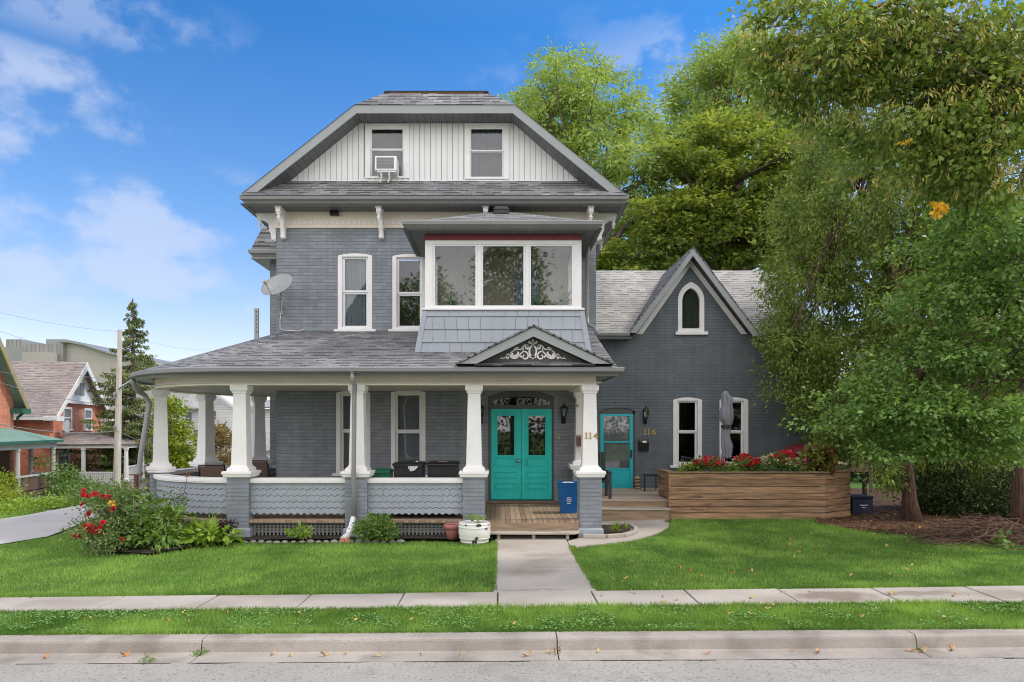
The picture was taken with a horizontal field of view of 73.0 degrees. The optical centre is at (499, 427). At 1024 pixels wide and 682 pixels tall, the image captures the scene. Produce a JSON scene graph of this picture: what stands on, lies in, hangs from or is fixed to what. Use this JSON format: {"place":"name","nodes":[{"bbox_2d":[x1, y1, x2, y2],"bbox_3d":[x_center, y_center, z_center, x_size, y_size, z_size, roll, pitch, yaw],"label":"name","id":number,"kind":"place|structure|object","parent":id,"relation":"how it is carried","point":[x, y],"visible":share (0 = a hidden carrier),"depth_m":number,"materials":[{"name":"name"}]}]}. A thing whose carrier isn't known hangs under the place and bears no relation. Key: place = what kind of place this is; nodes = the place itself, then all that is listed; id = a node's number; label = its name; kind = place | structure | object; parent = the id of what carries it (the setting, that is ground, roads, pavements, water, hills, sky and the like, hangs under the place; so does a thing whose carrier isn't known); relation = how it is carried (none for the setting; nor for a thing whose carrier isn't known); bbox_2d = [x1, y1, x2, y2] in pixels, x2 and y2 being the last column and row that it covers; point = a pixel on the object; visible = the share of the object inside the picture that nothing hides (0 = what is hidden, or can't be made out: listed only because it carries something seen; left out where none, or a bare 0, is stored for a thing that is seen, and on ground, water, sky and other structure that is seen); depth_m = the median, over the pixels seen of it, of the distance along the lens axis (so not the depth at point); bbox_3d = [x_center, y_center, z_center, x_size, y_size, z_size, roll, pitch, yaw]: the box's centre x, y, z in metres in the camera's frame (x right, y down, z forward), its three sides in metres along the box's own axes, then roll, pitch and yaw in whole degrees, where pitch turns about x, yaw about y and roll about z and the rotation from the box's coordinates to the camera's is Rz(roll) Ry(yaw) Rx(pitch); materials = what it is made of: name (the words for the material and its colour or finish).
{"place":"outdoors","nodes":[
{"label":"outdoors","id":0,"kind":"place"},
{"bbox_2d":[0,493,148,543],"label":"driveway","id":1,"kind":"structure","parent":0,"point":[34,525],"depth_m":15.82,"materials":[{"name":"concrete"}]},
{"bbox_2d":[87,530,492,552],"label":"flower bed soil","id":2,"kind":"structure","parent":0,"point":[144,549],"depth_m":13.31,"materials":[{"name":"brown soil"}]},
{"bbox_2d":[58,477,191,554],"bbox_3d":[-6.904,1.583,12.502,2.068,1.384,2.170,0,0,0],"label":"rose bush","id":3,"kind":"object","parent":2,"relation":"on","point":[89,529],"visible":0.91,"depth_m":12.25,"materials":[{"name":"green plant"}]},
{"bbox_2d":[100,491,199,554],"bbox_3d":[-6.359,1.704,12.486,1.540,1.096,1.387,0,0,0],"label":"milkweed bush","id":4,"kind":"object","parent":2,"relation":"on","point":[159,524],"visible":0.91,"depth_m":12.36,"materials":[{"name":"green plant"}]},
{"bbox_2d":[150,519,192,553],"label":"daylily clump","id":5,"kind":"object","parent":2,"relation":"on","point":[174,536],"visible":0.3,"depth_m":12.54,"materials":[{"name":"green plant"}]},
{"bbox_2d":[177,517,245,548],"bbox_3d":[-5.346,1.968,12.759,1.185,0.638,1.005,0,0,-35],"label":"hosta plant","id":6,"kind":"object","parent":2,"relation":"on","point":[214,531],"visible":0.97,"depth_m":12.70,"materials":[{"name":"green plant"}]},
{"bbox_2d":[217,518,238,533],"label":"dark perennial","id":7,"kind":"object","parent":2,"relation":"on","point":[230,522],"visible":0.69,"depth_m":13.07,"materials":[{"name":"purple plant"}]},
{"bbox_2d":[283,520,315,539],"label":"perennial","id":8,"kind":"object","parent":2,"relation":"on","point":[306,533],"visible":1,"depth_m":13.09,"materials":[{"name":"green plant"}]},
{"bbox_2d":[345,511,401,542],"bbox_3d":[-2.354,1.916,13.094,1.038,0.700,0.900,0,0,0],"label":"peony bush","id":9,"kind":"object","parent":2,"relation":"on","point":[378,532],"visible":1,"depth_m":12.96,"materials":[{"name":"green plant"}]},
{"bbox_2d":[444,523,458,539],"bbox_3d":[-0.919,1.988,13.280,0.320,0.285,0.317,0,0,0],"label":"terracotta pot","id":10,"kind":"object","parent":2,"relation":"on","point":[452,530],"visible":0.91,"depth_m":13.17,"materials":[{"name":"pink ceramic"}]},
{"bbox_2d":[458,520,490,544],"bbox_3d":[-0.477,1.968,12.980,0.614,0.405,0.610,0,0,0],"label":"half barrel planter","id":11,"kind":"object","parent":2,"relation":"on","point":[473,532],"visible":0.98,"depth_m":12.74,"materials":[{"name":"white paint"}]},
{"bbox_2d":[440,288,466,304],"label":"dracaena plant","id":12,"kind":"object","parent":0,"point":[453,299],"visible":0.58,"depth_m":14.88,"materials":[{"name":"green plant"}]},
{"bbox_2d":[0,658,1023,681],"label":"road","id":13,"kind":"structure","parent":0,"point":[933,670],"depth_m":6.51,"materials":[{"name":"grey asphalt"}]},
{"bbox_2d":[0,629,1023,663],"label":"kerb","id":14,"kind":"structure","parent":13,"relation":"on","point":[572,645],"depth_m":7.07,"materials":[{"name":"concrete"}]},
{"bbox_2d":[88,658,1014,663],"bbox_3d":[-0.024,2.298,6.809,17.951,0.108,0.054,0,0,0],"label":"road edge crack","id":15,"kind":"object","parent":13,"relation":"on","point":[487,661],"visible":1,"depth_m":6.81,"materials":[{"name":"grey asphalt"}]},
{"bbox_2d":[0,476,1023,658],"bbox_3d":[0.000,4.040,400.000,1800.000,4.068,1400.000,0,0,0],"label":"ground","id":16,"kind":"structure","parent":0,"point":[855,483],"depth_m":10.84,"materials":[{"name":"green plant"}]},
{"bbox_2d":[0,466,27,506],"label":"yellow green bush","id":17,"kind":"object","parent":16,"relation":"on","point":[7,491],"visible":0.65,"depth_m":24.43,"materials":[{"name":"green plant"}]},
{"bbox_2d":[0,507,58,518],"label":"yard grass","id":18,"kind":"structure","parent":16,"relation":"on","point":[22,513],"depth_m":19.38,"materials":[{"name":"green plant"}]},
{"bbox_2d":[0,338,63,510],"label":"brick house","id":19,"kind":"structure","parent":16,"relation":"on","point":[13,400],"depth_m":29.57,"materials":[{"name":"red"}]},
{"bbox_2d":[0,451,9,476],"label":"door","id":20,"kind":"structure","parent":19,"relation":"in","point":[4,455],"depth_m":29.64,"materials":[{"name":"brown wood"}]},
{"bbox_2d":[0,488,90,516],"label":"weedy ground cover","id":21,"kind":"object","parent":16,"relation":"on","point":[41,504],"visible":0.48,"depth_m":21.11,"materials":[{"name":"green plant"}]},
{"bbox_2d":[23,450,114,502],"bbox_3d":[-17.159,2.123,27.477,7.424,2.424,2.526,0,0,37],"label":"climbing shrub","id":22,"kind":"object","parent":16,"relation":"on","point":[56,484],"visible":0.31,"depth_m":27.67,"materials":[{"name":"green plant"}]},
{"bbox_2d":[10,361,151,493],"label":"brick house","id":23,"kind":"structure","parent":16,"relation":"on","point":[50,413],"depth_m":34.31,"materials":[{"name":"red brick"}]},
{"bbox_2d":[57,450,69,479],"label":"window","id":24,"kind":"structure","parent":23,"relation":"in","point":[62,456],"depth_m":34.25,"materials":[{"name":"grey glass"}]},
{"bbox_2d":[62,407,73,430],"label":"window","id":25,"kind":"structure","parent":23,"relation":"in","point":[67,412],"depth_m":34.81,"materials":[{"name":"white paint"}]},
{"bbox_2d":[83,408,92,430],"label":"window","id":26,"kind":"structure","parent":23,"relation":"in","point":[87,412],"depth_m":37.18,"materials":[{"name":"white paint"}]},
{"bbox_2d":[75,472,121,488],"bbox_3d":[-17.651,2.958,30.770,2.775,1.973,0.540,0,0,0],"label":"wooden fence","id":27,"kind":"object","parent":16,"relation":"on","point":[106,476],"visible":0.23,"depth_m":31.00,"materials":[{"name":"white paint"}]},
{"bbox_2d":[62,474,149,511],"bbox_3d":[-11.275,1.977,20.143,1.891,1.097,6.668,0,0,-41],"label":"dark garden shrub","id":28,"kind":"object","parent":16,"relation":"on","point":[85,485],"visible":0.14,"depth_m":21.50,"materials":[{"name":"green plant"}]},
{"bbox_2d":[113,329,129,488],"bbox_3d":[-16.381,-0.454,29.970,0.814,7.592,0.400,0,0,0],"label":"utility pole","id":29,"kind":"object","parent":16,"relation":"on","point":[117,394],"visible":0.91,"depth_m":29.90,"materials":[{"name":"wood"}]},
{"bbox_2d":[0,424,224,450],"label":"overhead wire","id":30,"kind":"object","parent":29,"relation":"attached to","point":[74,432],"visible":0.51,"depth_m":26.89,"materials":[{"name":"grey metal"}]},
{"bbox_2d":[61,298,195,492],"bbox_3d":[-19.253,-0.796,36.049,6.194,11.892,6.643,0,0,32],"label":"spruce tree","id":31,"kind":"object","parent":16,"relation":"on","point":[133,429],"visible":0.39,"depth_m":35.69,"materials":[{"name":"green plant"}]},
{"bbox_2d":[5,339,252,435],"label":"arena building","id":32,"kind":"structure","parent":16,"relation":"on","point":[20,350],"depth_m":132.00,"materials":[{"name":"beige metal"}]},
{"bbox_2d":[142,393,197,489],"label":"tree","id":33,"kind":"object","parent":16,"relation":"on","point":[176,449],"visible":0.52,"depth_m":31.82,"materials":[{"name":"green plant"}]},
{"bbox_2d":[192,416,231,467],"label":"tree","id":34,"kind":"object","parent":16,"relation":"on","point":[221,433],"visible":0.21,"depth_m":33.75,"materials":[{"name":"green plant"}]},
{"bbox_2d":[172,394,269,463],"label":"white house","id":35,"kind":"structure","parent":16,"relation":"on","point":[223,414],"depth_m":44.77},
{"bbox_2d":[0,525,492,596],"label":"lawn grass","id":36,"kind":"structure","parent":16,"relation":"on","point":[94,569],"depth_m":10.82,"materials":[{"name":"green plant"}]},
{"bbox_2d":[0,586,492,597],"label":"edge grass","id":37,"kind":"structure","parent":16,"relation":"on","point":[313,592],"depth_m":9.04,"materials":[{"name":"green plant"}]},
{"bbox_2d":[129,91,825,539],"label":"house","id":38,"kind":"structure","parent":16,"relation":"on","point":[377,351],"depth_m":16.46,"materials":[{"name":"paint"}]},
{"bbox_2d":[198,465,224,476],"bbox_3d":[-6.264,1.306,15.236,0.585,1.015,0.657,0,0,-8],"label":"patio chair","id":39,"kind":"object","parent":38,"relation":"on","point":[210,470],"visible":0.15,"depth_m":14.96,"materials":[{"name":"brown fabric"}]},
{"bbox_2d":[254,308,258,338],"bbox_3d":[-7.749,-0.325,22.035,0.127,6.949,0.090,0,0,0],"label":"channel post","id":40,"kind":"object","parent":38,"relation":"part of","point":[256,323],"visible":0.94,"depth_m":22.00,"materials":[{"name":"grey metal"}]},
{"bbox_2d":[252,460,275,476],"bbox_3d":[-5.927,1.306,17.337,0.585,1.015,0.657,0,0,10],"label":"patio chair","id":41,"kind":"object","parent":38,"relation":"on","point":[262,465],"visible":0.25,"depth_m":17.06,"materials":[{"name":"brown wicker"}]},
{"bbox_2d":[261,274,302,330],"bbox_3d":[-5.090,-2.926,16.000,0.890,1.289,0.984,0,0,0],"label":"satellite dish","id":42,"kind":"object","parent":38,"relation":"on","point":[276,284],"visible":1,"depth_m":16.00,"materials":[{"name":"grey metal"}]},
{"bbox_2d":[332,391,369,475],"bbox_3d":[-3.498,0.132,16.571,0.995,2.045,0.242,0,0,0],"label":"window","id":43,"kind":"structure","parent":38,"relation":"in","point":[343,399],"depth_m":16.51,"materials":[{"name":"white paint"}]},
{"bbox_2d":[334,253,375,330],"bbox_3d":[-3.456,-3.219,16.577,1.000,1.881,0.255,0,0,0],"label":"window","id":44,"kind":"structure","parent":38,"relation":"in","point":[354,269],"depth_m":16.61,"materials":[{"name":"white paint"}]},
{"bbox_2d":[372,468,393,516],"bbox_3d":[-2.413,1.325,14.210,0.394,0.970,0.488,0,0,0],"label":"green bin","id":45,"kind":"object","parent":38,"relation":"on","point":[383,472],"visible":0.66,"depth_m":14.02,"materials":[{"name":"plastic"}]},
{"bbox_2d":[375,156,398,182],"bbox_3d":[-2.664,-6.041,16.337,0.507,0.590,0.525,0,0,0],"label":"air conditioner","id":46,"kind":"object","parent":38,"relation":"attached to","point":[386,166],"visible":1,"depth_m":16.12,"materials":[{"name":"white plastic"}]},
{"bbox_2d":[365,123,408,178],"bbox_3d":[-2.688,-6.590,16.734,1.050,1.305,0.552,0,0,0],"label":"window","id":47,"kind":"structure","parent":38,"relation":"in","point":[375,145],"depth_m":16.49,"materials":[{"name":"white paint"}]},
{"bbox_2d":[388,254,424,330],"bbox_3d":[-2.165,-3.212,16.760,0.981,1.868,0.620,0,0,0],"label":"window","id":48,"kind":"structure","parent":38,"relation":"in","point":[408,277],"depth_m":17.05,"materials":[{"name":"white paint"}]},
{"bbox_2d":[392,461,426,516],"bbox_3d":[-1.864,1.254,14.283,0.642,1.112,0.646,0,0,0],"label":"wheeled bin","id":49,"kind":"object","parent":38,"relation":"on","point":[400,468],"visible":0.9,"depth_m":14.03,"materials":[{"name":"black plastic"}]},
{"bbox_2d":[391,391,427,476],"bbox_3d":[-2.188,0.144,16.571,1.003,2.093,0.242,0,0,0],"label":"window","id":50,"kind":"structure","parent":38,"relation":"in","point":[407,407],"depth_m":16.67,"materials":[{"name":"white paint"}]},
{"bbox_2d":[426,461,459,516],"bbox_3d":[-1.168,1.249,14.287,0.658,1.122,0.654,0,0,0],"label":"wheeled bin","id":51,"kind":"object","parent":38,"relation":"on","point":[442,469],"visible":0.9,"depth_m":14.03,"materials":[{"name":"black plastic"}]},
{"bbox_2d":[464,123,508,179],"bbox_3d":[-0.316,-6.584,16.551,1.061,1.329,0.187,0,0,0],"label":"window","id":52,"kind":"structure","parent":38,"relation":"in","point":[486,153],"depth_m":16.60,"materials":[{"name":"white paint"}]},
{"bbox_2d":[491,409,520,499],"bbox_3d":[0.146,0.634,16.538,0.732,2.166,0.135,0,0,0],"label":"door","id":53,"kind":"structure","parent":38,"relation":"in","point":[505,469],"depth_m":16.56,"materials":[{"name":"teal paint"}]},
{"bbox_2d":[522,409,551,498],"bbox_3d":[0.882,0.634,16.573,0.732,2.166,0.065,0,0,0],"label":"door","id":54,"kind":"structure","parent":38,"relation":"in","point":[536,469],"depth_m":16.56,"materials":[{"name":"teal paint"}]},
{"bbox_2d":[551,289,571,304],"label":"potted palm","id":55,"kind":"object","parent":38,"relation":"on","point":[564,299],"visible":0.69,"depth_m":14.89,"materials":[{"name":"green plant"}]},
{"bbox_2d":[556,481,576,512],"bbox_3d":[1.455,1.483,14.780,0.470,0.654,0.470,0,0,0],"label":"recycling box","id":56,"kind":"object","parent":38,"relation":"on","point":[567,493],"visible":0.94,"depth_m":14.59,"materials":[{"name":"blue plastic"}]},
{"bbox_2d":[600,414,632,487],"bbox_3d":[3.206,0.641,19.060,0.892,2.038,0.160,0,0,0],"label":"storm door","id":57,"kind":"structure","parent":38,"relation":"in","point":[616,430],"depth_m":19.10,"materials":[{"name":"teal metal"}]},
{"bbox_2d":[670,397,701,467],"bbox_3d":[5.150,0.132,19.035,0.969,1.934,0.170,0,0,0],"label":"window","id":58,"kind":"structure","parent":38,"relation":"in","point":[687,411],"depth_m":19.07,"materials":[{"name":"white paint"}]},
{"bbox_2d":[675,282,707,334],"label":"pointed window","id":59,"kind":"structure","parent":38,"relation":"in","point":[690,298],"depth_m":19.03,"materials":[{"name":"white paint"}]},
{"bbox_2d":[719,397,747,462],"bbox_3d":[6.421,0.097,19.054,0.789,1.864,0.132,0,0,0],"label":"window","id":60,"kind":"structure","parent":38,"relation":"in","point":[739,430],"depth_m":19.05,"materials":[{"name":"white paint"}]},
{"bbox_2d":[488,539,498,590],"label":"edge grass","id":61,"kind":"structure","parent":16,"relation":"on","point":[493,560],"depth_m":10.64,"materials":[{"name":"green plant"}]},
{"bbox_2d":[0,596,1022,613],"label":"edge grass","id":62,"kind":"structure","parent":16,"relation":"on","point":[735,603],"depth_m":8.23,"materials":[{"name":"green plant"}]},
{"bbox_2d":[0,600,1023,634],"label":"verge grass","id":63,"kind":"structure","parent":16,"relation":"on","point":[221,617],"depth_m":7.78,"materials":[{"name":"green plant"}]},
{"bbox_2d":[0,620,1023,635],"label":"edge grass","id":64,"kind":"structure","parent":16,"relation":"on","point":[404,630],"depth_m":7.28,"materials":[{"name":"green plant"}]},
{"bbox_2d":[0,599,1023,632],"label":"clover","id":65,"kind":"object","parent":16,"relation":"on","point":[433,617],"visible":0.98,"depth_m":7.78,"materials":[{"name":"green plant"}]},
{"bbox_2d":[569,545,602,588],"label":"edge grass","id":66,"kind":"structure","parent":16,"relation":"on","point":[580,561],"depth_m":10.31,"materials":[{"name":"green plant"}]},
{"bbox_2d":[497,35,690,270],"bbox_3d":[3.552,-7.004,29.942,9.301,19.318,6.794,0,0,0],"label":"locust tree","id":67,"kind":"object","parent":16,"relation":"on","point":[616,163],"visible":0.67,"depth_m":28.90,"materials":[{"name":"green plant"}]},
{"bbox_2d":[602,524,630,533],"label":"pier bed soil","id":68,"kind":"structure","parent":16,"relation":"on","point":[606,529],"depth_m":14.31,"materials":[{"name":"brown soil"}]},
{"bbox_2d":[602,488,671,520],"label":"wooden deck","id":69,"kind":"structure","parent":16,"relation":"on","point":[623,504],"depth_m":15.98,"materials":[{"name":"brown wood"}]},
{"bbox_2d":[598,452,612,498],"bbox_3d":[2.251,1.125,16.515,0.756,1.074,0.730,0,0,0],"label":"plastic armchair","id":70,"kind":"object","parent":69,"relation":"on","point":[607,479],"visible":0.34,"depth_m":16.76,"materials":[{"name":"black plastic"}]},
{"bbox_2d":[719,389,733,486],"bbox_3d":[5.695,0.340,17.400,0.500,2.641,0.500,0,0,0],"label":"folded parasol","id":71,"kind":"object","parent":69,"relation":"on","point":[726,414],"visible":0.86,"depth_m":17.32,"materials":[{"name":"grey fabric"}]},
{"bbox_2d":[785,444,819,486],"bbox_3d":[7.710,1.042,17.553,0.730,1.237,0.694,0,0,0],"label":"chair","id":72,"kind":"object","parent":69,"relation":"on","point":[796,448],"visible":0.16,"depth_m":17.37,"materials":[{"name":"red metal"}]},
{"bbox_2d":[629,13,806,190],"bbox_3d":[10.952,-8.655,33.867,9.585,22.621,6.802,0,0,0],"label":"locust tree","id":73,"kind":"object","parent":16,"relation":"on","point":[713,92],"visible":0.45,"depth_m":33.18,"materials":[{"name":"green plant"}]},
{"bbox_2d":[596,100,846,293],"bbox_3d":[8.657,-5.375,28.622,11.080,16.054,6.728,0,0,16],"label":"maple tree","id":74,"kind":"object","parent":16,"relation":"on","point":[708,207],"visible":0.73,"depth_m":27.26,"materials":[{"name":"green plant"}]},
{"bbox_2d":[610,177,850,270],"bbox_3d":[12.764,-6.662,40.398,16.223,18.624,7.364,0,0,0],"label":"background tree","id":75,"kind":"object","parent":16,"relation":"on","point":[655,253],"visible":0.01,"depth_m":39.28,"materials":[{"name":"green plant"}]},
{"bbox_2d":[657,469,852,519],"bbox_3d":[6.116,1.577,16.480,4.526,1.145,1.440,0,0,0],"label":"wooden planter","id":76,"kind":"object","parent":16,"relation":"on","point":[840,479],"visible":0.91,"depth_m":15.80,"materials":[{"name":"brown wood"}]},
{"bbox_2d":[691,455,709,470],"bbox_3d":[4.663,0.830,16.148,0.495,0.446,0.479,0,0,0],"label":"red salvia","id":77,"kind":"object","parent":76,"relation":"in","point":[704,463],"visible":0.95,"depth_m":16.08,"materials":[{"name":"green plant"}]},
{"bbox_2d":[703,455,725,470],"bbox_3d":[4.971,0.854,16.143,0.462,0.426,0.485,0,0,-43],"label":"red salvia","id":78,"kind":"object","parent":76,"relation":"in","point":[715,459],"visible":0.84,"depth_m":16.08,"materials":[{"name":"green plant"}]},
{"bbox_2d":[733,452,761,473],"bbox_3d":[5.742,0.824,16.139,0.727,0.539,0.482,0,0,0],"label":"red salvia","id":79,"kind":"object","parent":76,"relation":"on","point":[752,462],"visible":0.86,"depth_m":16.05,"materials":[{"name":"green plant"}]},
{"bbox_2d":[758,453,782,473],"bbox_3d":[6.290,0.833,16.156,0.635,0.519,0.505,0,0,0],"label":"white begonia","id":80,"kind":"object","parent":76,"relation":"on","point":[763,460],"visible":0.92,"depth_m":16.07,"materials":[{"name":"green plant"}]},
{"bbox_2d":[765,449,795,470],"bbox_3d":[6.546,0.762,16.146,0.713,0.542,0.551,0,0,0],"label":"red salvia","id":81,"kind":"object","parent":76,"relation":"in","point":[784,453],"visible":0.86,"depth_m":16.04,"materials":[{"name":"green plant"}]},
{"bbox_2d":[784,458,809,473],"bbox_3d":[6.892,0.882,16.048,0.661,0.414,0.454,0,0,0],"label":"pink petunia","id":82,"kind":"object","parent":76,"relation":"on","point":[801,461],"visible":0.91,"depth_m":16.00,"materials":[{"name":"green plant"}]},
{"bbox_2d":[796,442,839,473],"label":"coleus plant","id":83,"kind":"object","parent":76,"relation":"on","point":[816,456],"visible":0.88,"depth_m":16.07,"materials":[{"name":"green plant"}]},
{"bbox_2d":[818,463,837,476],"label":"coleus plant","id":84,"kind":"object","parent":76,"relation":"on","point":[829,467],"visible":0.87,"depth_m":15.92,"materials":[{"name":"green plant"}]},
{"bbox_2d":[596,580,1023,590],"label":"edge grass","id":85,"kind":"structure","parent":16,"relation":"on","point":[844,585],"depth_m":9.04,"materials":[{"name":"green plant"}]},
{"bbox_2d":[834,452,868,494],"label":"back deck","id":86,"kind":"structure","parent":16,"relation":"on","point":[864,475],"depth_m":21.30,"materials":[{"name":"brown wood"}]},
{"bbox_2d":[842,494,873,513],"bbox_3d":[8.853,1.923,17.148,0.547,0.501,0.525,0,0,0],"label":"storage box","id":87,"kind":"object","parent":16,"relation":"on","point":[861,504],"visible":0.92,"depth_m":16.90,"materials":[{"name":"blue plastic"}]},
{"bbox_2d":[718,0,1023,222],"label":"linden tree","id":88,"kind":"object","parent":16,"relation":"on","point":[969,87],"visible":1,"depth_m":10.26,"materials":[{"name":"green plant"}]},
{"bbox_2d":[777,192,1023,471],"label":"mulberry tree","id":89,"kind":"object","parent":16,"relation":"on","point":[958,362],"visible":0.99,"depth_m":11.76,"materials":[{"name":"green plant"}]},
{"bbox_2d":[808,309,1010,482],"bbox_3d":[19.940,-1.442,30.047,14.805,8.532,9.510,0,0,0],"label":"background hedge","id":90,"kind":"object","parent":16,"relation":"on","point":[852,474],"depth_m":30.91,"materials":[{"name":"green plant"}]},
{"bbox_2d":[892,461,1010,518],"bbox_3d":[11.243,1.570,16.727,2.767,1.970,4.248,0,0,-28],"label":"undergrowth shrub","id":91,"kind":"object","parent":16,"relation":"on","point":[950,500],"visible":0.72,"depth_m":16.40,"materials":[{"name":"green plant"}]},
{"bbox_2d":[990,529,1022,548],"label":"weed seedling","id":92,"kind":"object","parent":16,"relation":"on","point":[1001,539],"visible":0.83,"depth_m":12.08,"materials":[{"name":"green plant"}]},
{"bbox_2d":[0,585,1023,613],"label":"pavement","id":93,"kind":"structure","parent":0,"point":[859,595],"depth_m":8.67,"materials":[{"name":"concrete"}]},
{"bbox_2d":[0,0,1023,408],"label":"sky","id":94,"kind":"structure","parent":0,"point":[133,132],"materials":[{"name":"blue"}]},
{"bbox_2d":[493,535,595,593],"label":"front path","id":95,"kind":"structure","parent":0,"point":[539,563],"depth_m":10.66,"materials":[{"name":"concrete"}]},
{"bbox_2d":[568,519,668,547],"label":"side path","id":96,"kind":"structure","parent":0,"point":[649,527],"depth_m":13.93,"materials":[{"name":"concrete"}]},
{"bbox_2d":[583,524,637,537],"bbox_3d":[2.430,2.095,13.968,0.634,0.070,1.954,0,0,39],"label":"bed edging","id":97,"kind":"object","parent":96,"relation":"on","point":[634,531],"visible":0.99,"depth_m":13.41,"materials":[{"name":"concrete"}]},
{"bbox_2d":[572,517,1023,589],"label":"lawn grass","id":98,"kind":"structure","parent":0,"point":[714,548],"depth_m":11.25,"materials":[{"name":"green plant"}]},
{"bbox_2d":[805,488,1023,544],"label":"leaf litter ground","id":99,"kind":"structure","parent":0,"point":[879,504],"depth_m":15.73,"materials":[{"name":"brown soil"}]},
{"bbox_2d":[743,91,934,496],"bbox_3d":[9.093,-3.728,18.497,5.311,11.876,4.071,0,0,0],"label":"cedar tree","id":100,"kind":"object","parent":99,"relation":"on","point":[832,274],"visible":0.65,"depth_m":17.94,"materials":[{"name":"green plant"}]},
{"bbox_2d":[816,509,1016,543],"bbox_3d":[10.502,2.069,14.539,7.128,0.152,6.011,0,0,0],"label":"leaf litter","id":101,"kind":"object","parent":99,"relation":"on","point":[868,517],"visible":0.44,"depth_m":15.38,"materials":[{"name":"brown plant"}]},
{"bbox_2d":[837,143,1005,521],"bbox_3d":[10.196,-2.471,16.506,3.948,9.335,3.597,0,0,20],"label":"cedar tree","id":102,"kind":"object","parent":99,"relation":"on","point":[889,220],"visible":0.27,"depth_m":16.20,"materials":[{"name":"green plant"}]},
{"bbox_2d":[897,179,1009,512],"bbox_3d":[11.979,-2.243,17.520,3.687,9.229,3.547,0,0,0],"label":"cedar tree","id":103,"kind":"object","parent":99,"relation":"on","point":[973,467],"visible":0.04,"depth_m":17.37,"materials":[{"name":"green plant"}]},
{"bbox_2d":[886,512,1023,550],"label":"brush pile","id":104,"kind":"object","parent":99,"relation":"on","point":[974,532],"visible":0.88,"depth_m":12.67,"materials":[{"name":"brown wood"}]},
{"bbox_2d":[943,167,1023,533],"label":"cedar tree","id":105,"kind":"object","parent":99,"relation":"on","point":[1017,494],"visible":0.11,"depth_m":13.72,"materials":[{"name":"green plant"}]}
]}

